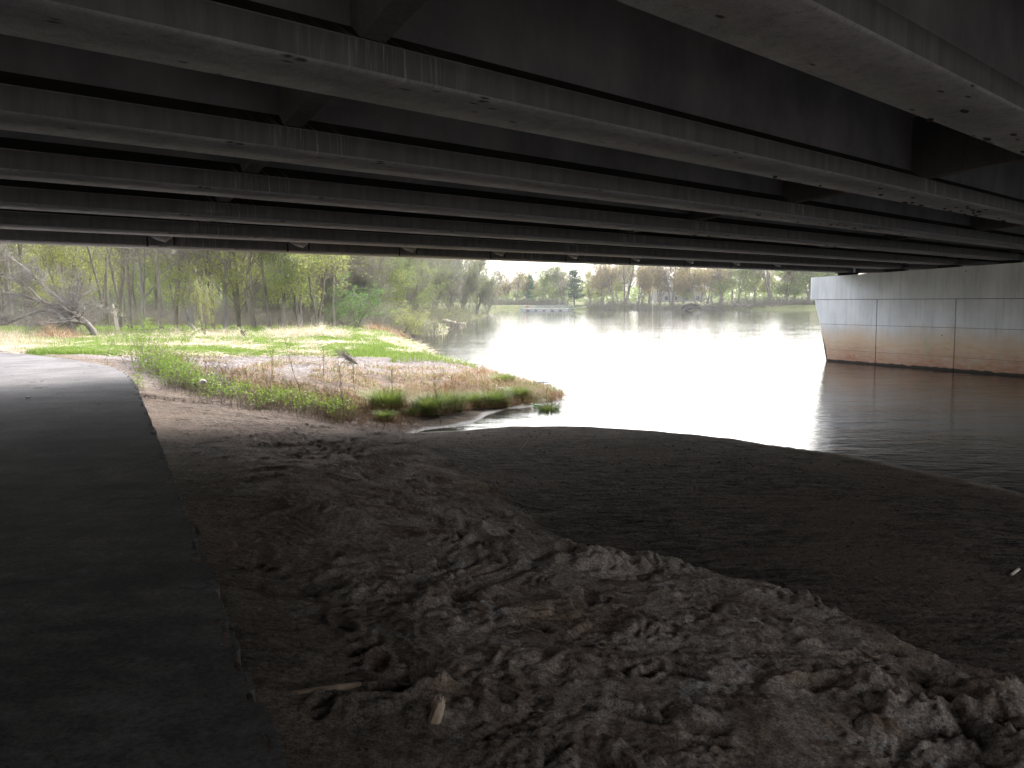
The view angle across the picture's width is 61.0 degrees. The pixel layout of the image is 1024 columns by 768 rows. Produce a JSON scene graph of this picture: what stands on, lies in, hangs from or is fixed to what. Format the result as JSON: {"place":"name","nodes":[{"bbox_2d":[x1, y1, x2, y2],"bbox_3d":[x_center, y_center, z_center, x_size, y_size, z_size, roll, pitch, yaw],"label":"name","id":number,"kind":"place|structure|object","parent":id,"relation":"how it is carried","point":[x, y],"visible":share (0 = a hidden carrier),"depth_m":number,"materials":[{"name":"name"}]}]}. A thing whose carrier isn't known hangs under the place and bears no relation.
{"place":"outdoors","nodes":[
{"label":"outdoors","id":0,"kind":"place"},
{"bbox_2d":[0,352,286,767],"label":"path","id":1,"kind":"structure","parent":0,"point":[114,653],"depth_m":4.71,"materials":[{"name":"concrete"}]},
{"bbox_2d":[75,354,482,392],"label":"gravel","id":2,"kind":"structure","parent":0,"point":[238,361],"depth_m":29.95,"materials":[{"name":"stone"}]},
{"bbox_2d":[34,250,800,299],"label":"sky","id":3,"kind":"structure","parent":0,"point":[531,266],"materials":[{"name":"white"}]},
{"bbox_2d":[0,297,1023,767],"bbox_3d":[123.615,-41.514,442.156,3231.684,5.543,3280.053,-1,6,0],"label":"ground","id":4,"kind":"structure","parent":0,"point":[280,655],"depth_m":7.05,"materials":[{"name":"soil"}]},
{"bbox_2d":[0,243,27,315],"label":"woodland tree","id":5,"kind":"object","parent":4,"relation":"on","point":[7,264],"visible":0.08,"depth_m":80.94,"materials":[{"name":"plant"}]},
{"bbox_2d":[1,243,32,326],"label":"woodland tree","id":6,"kind":"object","parent":4,"relation":"on","point":[12,246],"visible":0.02,"depth_m":68.84,"materials":[{"name":"green plant"}]},
{"bbox_2d":[0,245,47,312],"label":"woodland tree","id":7,"kind":"object","parent":4,"relation":"on","point":[2,272],"visible":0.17,"depth_m":90.11,"materials":[{"name":"green plant"}]},
{"bbox_2d":[19,321,87,338],"bbox_3d":[-24.925,-3.223,47.519,3.713,1.590,8.830,-4,6,-29],"label":"reed heap","id":8,"kind":"object","parent":4,"relation":"on","point":[49,333],"visible":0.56,"depth_m":46.08,"materials":[{"name":"beige plant"}]},
{"bbox_2d":[0,243,122,335],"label":"leaning tree","id":9,"kind":"object","parent":4,"relation":"on","point":[68,308],"visible":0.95,"depth_m":49.49,"materials":[{"name":"grey plant"}]},
{"bbox_2d":[17,244,115,319],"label":"woodland tree","id":10,"kind":"object","parent":4,"relation":"on","point":[44,265],"visible":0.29,"depth_m":67.58,"materials":[{"name":"green plant"}]},
{"bbox_2d":[30,245,109,326],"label":"woodland tree","id":11,"kind":"object","parent":4,"relation":"on","point":[106,304],"visible":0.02,"depth_m":71.09,"materials":[{"name":"grey plant"}]},
{"bbox_2d":[51,246,120,313],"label":"woodland tree","id":12,"kind":"object","parent":4,"relation":"on","point":[87,258],"visible":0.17,"depth_m":93.70,"materials":[{"name":"green plant"}]},
{"bbox_2d":[54,246,130,315],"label":"woodland tree","id":13,"kind":"object","parent":4,"relation":"on","point":[101,271],"visible":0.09,"depth_m":97.23,"materials":[{"name":"green plant"}]},
{"bbox_2d":[77,246,155,315],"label":"woodland tree","id":14,"kind":"object","parent":4,"relation":"on","point":[120,276],"visible":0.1,"depth_m":86.40,"materials":[{"name":"green plant"}]},
{"bbox_2d":[105,247,138,328],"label":"woodland tree","id":15,"kind":"object","parent":4,"relation":"on","point":[129,314],"visible":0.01,"depth_m":64.63,"materials":[{"name":"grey plant"}]},
{"bbox_2d":[105,247,167,327],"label":"woodland tree","id":16,"kind":"object","parent":4,"relation":"on","point":[119,300],"visible":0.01,"depth_m":67.11,"materials":[{"name":"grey plant"}]},
{"bbox_2d":[89,246,186,328],"bbox_3d":[-25.062,-11.215,59.487,8.924,15.657,8.527,0,6,4],"label":"woodland tree","id":17,"kind":"object","parent":4,"relation":"on","point":[161,320],"visible":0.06,"depth_m":59.80,"materials":[{"name":"grey plant"}]},
{"bbox_2d":[90,247,190,327],"bbox_3d":[-27.560,-13.326,64.910,12.463,19.016,10.687,1,6,14],"label":"woodland tree","id":18,"kind":"object","parent":4,"relation":"on","point":[142,287],"visible":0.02,"depth_m":64.28,"materials":[{"name":"grey plant"}]},
{"bbox_2d":[96,301,210,373],"bbox_3d":[-11.095,-1.474,26.663,3.009,2.163,2.664,-1,6,0],"label":"green sapling","id":19,"kind":"object","parent":4,"relation":"on","point":[142,343],"visible":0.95,"depth_m":26.80,"materials":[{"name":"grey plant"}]},
{"bbox_2d":[131,249,177,313],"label":"woodland tree","id":20,"kind":"object","parent":4,"relation":"on","point":[154,281],"visible":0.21,"depth_m":94.00,"materials":[{"name":"green plant"}]},
{"bbox_2d":[101,247,210,328],"bbox_3d":[-25.784,-13.590,63.073,11.232,19.979,13.376,0,6,1],"label":"woodland tree","id":21,"kind":"object","parent":4,"relation":"on","point":[187,317],"visible":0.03,"depth_m":64.37,"materials":[{"name":"green plant"}]},
{"bbox_2d":[128,343,186,377],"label":"green sapling","id":22,"kind":"object","parent":4,"relation":"on","point":[170,355],"visible":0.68,"depth_m":25.70,"materials":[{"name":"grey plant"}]},
{"bbox_2d":[130,346,225,397],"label":"leafy weeds","id":23,"kind":"object","parent":4,"relation":"on","point":[160,373],"visible":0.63,"depth_m":25.20,"materials":[{"name":"green plant"}]},
{"bbox_2d":[148,354,222,390],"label":"green sapling","id":24,"kind":"object","parent":4,"relation":"on","point":[187,369],"visible":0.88,"depth_m":24.46,"materials":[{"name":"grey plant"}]},
{"bbox_2d":[185,269,222,334],"bbox_3d":[-17.791,-4.652,50.400,1.837,4.395,2.448,-5,7,-38],"label":"yellow shrub","id":25,"kind":"object","parent":4,"relation":"on","point":[206,302],"visible":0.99,"depth_m":50.43,"materials":[{"name":"grey plant"}]},
{"bbox_2d":[0,303,408,333],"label":"undergrowth","id":26,"kind":"object","parent":4,"relation":"on","point":[259,317],"visible":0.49,"depth_m":73.92,"materials":[{"name":"green plant"}]},
{"bbox_2d":[136,249,272,326],"bbox_3d":[-21.541,-10.601,64.911,11.765,13.415,7.916,1,5,-17],"label":"woodland tree","id":27,"kind":"object","parent":4,"relation":"on","point":[237,305],"visible":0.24,"depth_m":64.40,"materials":[{"name":"green plant"}]},
{"bbox_2d":[146,249,265,326],"bbox_3d":[-21.308,-13.781,62.755,13.258,20.268,11.437,1,6,16],"label":"woodland tree","id":28,"kind":"object","parent":4,"relation":"on","point":[225,284],"visible":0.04,"depth_m":63.07,"materials":[{"name":"green plant"}]},
{"bbox_2d":[141,323,271,338],"bbox_3d":[-17.546,-3.211,49.568,7.643,1.154,14.266,-2,6,-17],"label":"reed heap","id":29,"kind":"object","parent":4,"relation":"on","point":[214,332],"visible":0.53,"depth_m":48.31,"materials":[{"name":"plant"}]},
{"bbox_2d":[178,250,236,328],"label":"woodland tree","id":30,"kind":"object","parent":4,"relation":"on","point":[209,294],"visible":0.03,"depth_m":64.55,"materials":[{"name":"green plant"}]},
{"bbox_2d":[0,322,443,359],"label":"meadow grass","id":31,"kind":"structure","parent":4,"relation":"on","point":[375,347],"depth_m":41.13,"materials":[{"name":"green plant"}]},
{"bbox_2d":[0,278,447,321],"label":"undergrowth","id":32,"kind":"object","parent":4,"relation":"on","point":[165,303],"visible":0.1,"depth_m":100.10,"materials":[{"name":"green plant"}]},
{"bbox_2d":[0,320,478,366],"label":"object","id":33,"kind":"object","parent":4,"relation":"on","point":[9,348],"visible":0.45,"depth_m":39.22,"materials":[{"name":"plant"}]},
{"bbox_2d":[177,250,321,327],"bbox_3d":[-18.752,-10.196,62.864,9.027,13.086,9.060,3,7,32],"label":"woodland tree","id":34,"kind":"object","parent":4,"relation":"on","point":[240,275],"visible":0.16,"depth_m":62.46,"materials":[{"name":"green plant"}]},
{"bbox_2d":[148,348,364,424],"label":"tangled stems","id":35,"kind":"object","parent":4,"relation":"on","point":[322,413],"visible":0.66,"depth_m":23.92,"materials":[{"name":"brown plant"}]},
{"bbox_2d":[245,252,272,326],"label":"woodland tree","id":36,"kind":"object","parent":4,"relation":"on","point":[269,322],"depth_m":64.58,"materials":[{"name":"plant"}]},
{"bbox_2d":[238,252,281,316],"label":"willow","id":37,"kind":"object","parent":4,"relation":"on","point":[256,287],"visible":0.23,"depth_m":81.42,"materials":[{"name":"green plant"}]},
{"bbox_2d":[197,361,359,419],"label":"leafy weeds","id":38,"kind":"object","parent":4,"relation":"on","point":[266,398],"visible":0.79,"depth_m":23.90,"materials":[{"name":"green plant"}]},
{"bbox_2d":[105,356,470,409],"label":"sprouts","id":39,"kind":"object","parent":4,"relation":"on","point":[336,374],"visible":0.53,"depth_m":28.40,"materials":[{"name":"green plant"}]},
{"bbox_2d":[251,252,327,327],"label":"woodland tree","id":40,"kind":"object","parent":4,"relation":"on","point":[283,257],"visible":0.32,"depth_m":63.27,"materials":[{"name":"green plant"}]},
{"bbox_2d":[108,353,478,412],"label":"dead stems","id":41,"kind":"object","parent":4,"relation":"on","point":[402,385],"visible":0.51,"depth_m":28.31,"materials":[{"name":"beige plant"}]},
{"bbox_2d":[256,253,336,326],"bbox_3d":[-15.953,-11.176,65.059,12.971,14.532,8.176,7,9,54],"label":"woodland tree","id":42,"kind":"object","parent":4,"relation":"on","point":[305,259],"visible":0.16,"depth_m":64.21,"materials":[{"name":"green plant"}]},
{"bbox_2d":[264,255,335,324],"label":"willow","id":43,"kind":"object","parent":4,"relation":"on","point":[310,305],"visible":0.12,"depth_m":79.51,"materials":[{"name":"green plant"}]},
{"bbox_2d":[248,254,352,325],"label":"woodland tree","id":44,"kind":"object","parent":4,"relation":"on","point":[318,314],"visible":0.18,"depth_m":67.14,"materials":[{"name":"green plant"}]},
{"bbox_2d":[260,320,357,338],"bbox_3d":[-12.526,-3.599,52.925,6.097,1.504,10.269,-2,6,-14],"label":"reed heap","id":45,"kind":"object","parent":4,"relation":"on","point":[325,330],"visible":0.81,"depth_m":51.87,"materials":[{"name":"plant"}]},
{"bbox_2d":[286,682,361,693],"bbox_3d":[-1.032,1.627,4.576,0.510,0.063,0.074,-4,6,-29],"label":"buried branch","id":46,"kind":"object","parent":4,"relation":"on","point":[345,686],"visible":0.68,"depth_m":4.60,"materials":[{"name":"brown wood"}]},
{"bbox_2d":[309,288,359,325],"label":"green shrub","id":47,"kind":"object","parent":4,"relation":"on","point":[336,309],"visible":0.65,"depth_m":70.16,"materials":[{"name":"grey plant"}]},
{"bbox_2d":[313,255,377,325],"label":"woodland tree","id":48,"kind":"object","parent":4,"relation":"on","point":[333,321],"visible":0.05,"depth_m":68.91,"materials":[{"name":"green plant"}]},
{"bbox_2d":[312,255,381,321],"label":"willow","id":49,"kind":"object","parent":4,"relation":"on","point":[349,262],"visible":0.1,"depth_m":81.98,"materials":[{"name":"green plant"}]},
{"bbox_2d":[315,255,381,323],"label":"willow","id":50,"kind":"object","parent":4,"relation":"on","point":[362,281],"visible":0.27,"depth_m":80.29,"materials":[{"name":"green plant"}]},
{"bbox_2d":[320,255,385,322],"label":"willow","id":51,"kind":"object","parent":4,"relation":"on","point":[349,286],"visible":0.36,"depth_m":79.74,"materials":[{"name":"green plant"}]},
{"bbox_2d":[326,269,406,327],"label":"green shrub","id":52,"kind":"object","parent":4,"relation":"on","point":[364,311],"visible":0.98,"depth_m":65.41,"materials":[{"name":"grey plant"}]},
{"bbox_2d":[323,255,409,311],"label":"woodland tree","id":53,"kind":"object","parent":4,"relation":"on","point":[394,282],"visible":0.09,"depth_m":87.77,"materials":[{"name":"green plant"}]},
{"bbox_2d":[335,256,402,318],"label":"willow","id":54,"kind":"object","parent":4,"relation":"on","point":[383,283],"visible":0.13,"depth_m":82.38,"materials":[{"name":"green plant"}]},
{"bbox_2d":[319,382,429,432],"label":"tangled stems","id":55,"kind":"object","parent":4,"relation":"on","point":[370,418],"visible":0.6,"depth_m":22.67,"materials":[{"name":"brown plant"}]},
{"bbox_2d":[353,384,431,412],"bbox_3d":[-3.591,0.355,24.149,2.418,0.761,2.520,2,6,28],"label":"grass tussock","id":56,"kind":"object","parent":4,"relation":"on","point":[386,399],"depth_m":23.95,"materials":[{"name":"green plant"}]},
{"bbox_2d":[374,257,421,310],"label":"woodland tree","id":57,"kind":"object","parent":4,"relation":"on","point":[398,271],"visible":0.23,"depth_m":89.48,"materials":[{"name":"green plant"}]},
{"bbox_2d":[0,280,808,302],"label":"distant woods","id":58,"kind":"object","parent":4,"relation":"on","point":[634,294],"visible":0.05,"depth_m":350.49,"materials":[{"name":"green plant"}]},
{"bbox_2d":[389,300,433,341],"bbox_3d":[-7.464,-4.613,64.368,3.392,3.571,4.520,2,6,22],"label":"green shrub","id":59,"kind":"object","parent":4,"relation":"on","point":[407,317],"visible":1,"depth_m":64.27,"materials":[{"name":"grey plant"}]},
{"bbox_2d":[385,257,444,306],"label":"woodland tree","id":60,"kind":"object","parent":4,"relation":"on","point":[427,290],"visible":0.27,"depth_m":94.38,"materials":[{"name":"green plant"}]},
{"bbox_2d":[411,258,440,316],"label":"willow","id":61,"kind":"object","parent":4,"relation":"on","point":[425,285],"visible":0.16,"depth_m":111.29,"materials":[{"name":"green plant"}]},
{"bbox_2d":[347,296,505,339],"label":"bank thicket","id":62,"kind":"object","parent":4,"relation":"on","point":[447,314],"visible":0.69,"depth_m":101.73,"materials":[{"name":"green plant"}]},
{"bbox_2d":[396,390,458,415],"bbox_3d":[-2.318,0.522,24.064,2.235,0.642,1.858,1,6,18],"label":"grass tussock","id":63,"kind":"object","parent":4,"relation":"on","point":[427,403],"depth_m":23.93,"materials":[{"name":"green plant"}]},
{"bbox_2d":[389,349,483,368],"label":"bank grass","id":64,"kind":"structure","parent":4,"relation":"on","point":[396,356],"depth_m":37.59,"materials":[{"name":"green plant"}]},
{"bbox_2d":[427,695,445,723],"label":"broken branch","id":65,"kind":"object","parent":4,"relation":"on","point":[436,713],"visible":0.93,"depth_m":4.32,"materials":[{"name":"brown wood"}]},
{"bbox_2d":[426,259,465,314],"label":"willow","id":66,"kind":"object","parent":4,"relation":"on","point":[447,278],"visible":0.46,"depth_m":125.41,"materials":[{"name":"green plant"}]},
{"bbox_2d":[415,387,483,412],"bbox_3d":[-1.803,0.427,25.058,2.534,0.720,2.293,-1,6,0],"label":"grass tussock","id":67,"kind":"object","parent":4,"relation":"on","point":[460,404],"depth_m":24.91,"materials":[{"name":"green plant"}]},
{"bbox_2d":[342,364,566,409],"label":"dead grass","id":68,"kind":"structure","parent":4,"relation":"on","point":[488,371],"depth_m":28.57,"materials":[{"name":"beige plant"}]},
{"bbox_2d":[440,259,468,311],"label":"willow","id":69,"kind":"object","parent":4,"relation":"on","point":[453,294],"visible":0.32,"depth_m":138.24,"materials":[{"name":"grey plant"}]},
{"bbox_2d":[449,259,488,309],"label":"willow","id":70,"kind":"object","parent":4,"relation":"on","point":[471,283],"visible":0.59,"depth_m":151.41,"materials":[{"name":"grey plant"}]},
{"bbox_2d":[451,390,500,407],"bbox_3d":[-1.324,0.419,26.075,1.904,0.554,1.922,-5,7,-40],"label":"grass tussock","id":71,"kind":"object","parent":4,"relation":"on","point":[475,404],"depth_m":25.93,"materials":[{"name":"green plant"}]},
{"bbox_2d":[451,259,504,313],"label":"willow","id":72,"kind":"object","parent":4,"relation":"on","point":[492,283],"visible":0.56,"depth_m":169.86,"materials":[{"name":"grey plant"}]},
{"bbox_2d":[403,366,564,405],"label":"bank grass","id":73,"kind":"structure","parent":4,"relation":"on","point":[526,380],"depth_m":29.59,"materials":[{"name":"brown plant"}]},
{"bbox_2d":[472,261,510,312],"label":"willow","id":74,"kind":"object","parent":4,"relation":"on","point":[493,295],"visible":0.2,"depth_m":195.57,"materials":[{"name":"green plant"}]},
{"bbox_2d":[469,387,521,408],"bbox_3d":[-0.578,0.388,26.553,2.080,0.643,2.188,-1,6,0],"label":"grass tussock","id":75,"kind":"object","parent":4,"relation":"on","point":[496,398],"depth_m":26.43,"materials":[{"name":"green plant"}]},
{"bbox_2d":[493,270,520,301],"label":"tree","id":76,"kind":"object","parent":4,"relation":"on","point":[506,290],"visible":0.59,"depth_m":287.88,"materials":[{"name":"green plant"}]},
{"bbox_2d":[502,261,530,302],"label":"tree","id":77,"kind":"object","parent":4,"relation":"on","point":[519,271],"visible":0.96,"depth_m":282.66,"materials":[{"name":"green plant"}]},
{"bbox_2d":[494,383,543,399],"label":"grass tussock","id":78,"kind":"object","parent":4,"relation":"on","point":[516,391],"depth_m":27.62,"materials":[{"name":"green plant"}]},
{"bbox_2d":[512,266,541,295],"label":"tree","id":79,"kind":"object","parent":4,"relation":"on","point":[523,287],"visible":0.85,"depth_m":284.06,"materials":[{"name":"green plant"}]},
{"bbox_2d":[526,265,554,299],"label":"tree","id":80,"kind":"object","parent":4,"relation":"on","point":[543,284],"visible":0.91,"depth_m":278.44,"materials":[{"name":"green plant"}]},
{"bbox_2d":[518,400,570,411],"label":"grass tussock","id":81,"kind":"object","parent":4,"relation":"on","point":[545,408],"depth_m":25.94,"materials":[{"name":"green plant"}]},
{"bbox_2d":[542,264,570,298],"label":"tree","id":82,"kind":"object","parent":4,"relation":"on","point":[555,294],"visible":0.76,"depth_m":276.75,"materials":[{"name":"green plant"}]},
{"bbox_2d":[547,263,567,303],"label":"tree","id":83,"kind":"object","parent":4,"relation":"on","point":[561,285],"visible":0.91,"depth_m":273.13,"materials":[{"name":"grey plant"}]},
{"bbox_2d":[562,269,585,304],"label":"conifer","id":84,"kind":"object","parent":4,"relation":"on","point":[573,282],"visible":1,"depth_m":267.37,"materials":[{"name":"green plant"}]},
{"bbox_2d":[577,269,600,302],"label":"tree","id":85,"kind":"object","parent":4,"relation":"on","point":[590,293],"visible":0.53,"depth_m":272.69,"materials":[{"name":"green plant"}]},
{"bbox_2d":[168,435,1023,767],"bbox_3d":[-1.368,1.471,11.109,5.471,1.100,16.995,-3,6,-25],"label":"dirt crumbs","id":86,"kind":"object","parent":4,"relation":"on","point":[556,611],"visible":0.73,"depth_m":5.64,"materials":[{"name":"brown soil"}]},
{"bbox_2d":[583,264,631,303],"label":"tree","id":87,"kind":"object","parent":4,"relation":"on","point":[611,277],"visible":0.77,"depth_m":262.68,"materials":[{"name":"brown plant"}]},
{"bbox_2d":[607,265,637,298],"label":"tree","id":88,"kind":"object","parent":4,"relation":"on","point":[617,287],"visible":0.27,"depth_m":288.15,"materials":[{"name":"green plant"}]},
{"bbox_2d":[615,265,637,304],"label":"tree","id":89,"kind":"object","parent":4,"relation":"on","point":[623,277],"visible":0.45,"depth_m":262.63,"materials":[{"name":"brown plant"}]},
{"bbox_2d":[632,266,661,305],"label":"tree","id":90,"kind":"object","parent":4,"relation":"on","point":[639,281],"visible":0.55,"depth_m":257.27,"materials":[{"name":"plant"}]},
{"bbox_2d":[482,294,815,309],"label":"undergrowth","id":91,"kind":"object","parent":4,"relation":"on","point":[781,301],"visible":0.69,"depth_m":250.36,"materials":[{"name":"green plant"}]},
{"bbox_2d":[635,266,690,305],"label":"tree","id":92,"kind":"object","parent":4,"relation":"on","point":[656,279],"visible":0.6,"depth_m":250.93,"materials":[{"name":"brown plant"}]},
{"bbox_2d":[648,266,682,307],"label":"tree","id":93,"kind":"object","parent":4,"relation":"on","point":[668,286],"visible":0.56,"depth_m":249.35,"materials":[{"name":"brown plant"}]},
{"bbox_2d":[652,280,704,301],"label":"house","id":94,"kind":"structure","parent":4,"relation":"on","point":[665,298],"depth_m":324.82,"materials":[{"name":"beige"}]},
{"bbox_2d":[670,267,706,303],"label":"tree","id":95,"kind":"object","parent":4,"relation":"on","point":[685,281],"visible":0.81,"depth_m":247.33,"materials":[{"name":"brown plant"}]},
{"bbox_2d":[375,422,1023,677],"bbox_3d":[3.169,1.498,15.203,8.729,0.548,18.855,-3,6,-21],"label":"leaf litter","id":96,"kind":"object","parent":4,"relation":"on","point":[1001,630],"visible":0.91,"depth_m":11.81,"materials":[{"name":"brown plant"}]},
{"bbox_2d":[687,267,731,301],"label":"tree","id":97,"kind":"object","parent":4,"relation":"on","point":[706,279],"visible":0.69,"depth_m":248.38,"materials":[{"name":"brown plant"}]},
{"bbox_2d":[706,269,757,299],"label":"tree","id":98,"kind":"object","parent":4,"relation":"on","point":[740,278],"visible":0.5,"depth_m":243.01,"materials":[{"name":"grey plant"}]},
{"bbox_2d":[744,270,776,298],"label":"tree","id":99,"kind":"object","parent":4,"relation":"on","point":[756,280],"visible":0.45,"depth_m":239.01,"materials":[{"name":"green plant"}]},
{"bbox_2d":[754,270,790,299],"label":"tree","id":100,"kind":"object","parent":4,"relation":"on","point":[768,277],"visible":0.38,"depth_m":233.55,"materials":[{"name":"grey plant"}]},
{"bbox_2d":[771,271,807,297],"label":"tree","id":101,"kind":"object","parent":4,"relation":"on","point":[782,287],"visible":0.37,"depth_m":233.75,"materials":[{"name":"green plant"}]},
{"bbox_2d":[787,271,835,304],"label":"tree","id":102,"kind":"object","parent":4,"relation":"on","point":[808,281],"visible":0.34,"depth_m":225.74,"materials":[{"name":"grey plant"}]},
{"bbox_2d":[811,262,1023,376],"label":"bridge pier","id":103,"kind":"structure","parent":4,"relation":"on","point":[966,319],"depth_m":39.19,"materials":[{"name":"grey concrete"}]},
{"bbox_2d":[0,0,1023,275],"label":"road bridge","id":104,"kind":"structure","parent":103,"relation":"on","point":[854,136],"depth_m":9.65,"materials":[{"name":"concrete"}]},
{"bbox_2d":[409,310,1023,492],"bbox_3d":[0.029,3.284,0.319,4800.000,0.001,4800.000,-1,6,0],"label":"river water","id":105,"kind":"structure","parent":0,"point":[771,377],"depth_m":31.80,"materials":[{"name":"grey liquid"}]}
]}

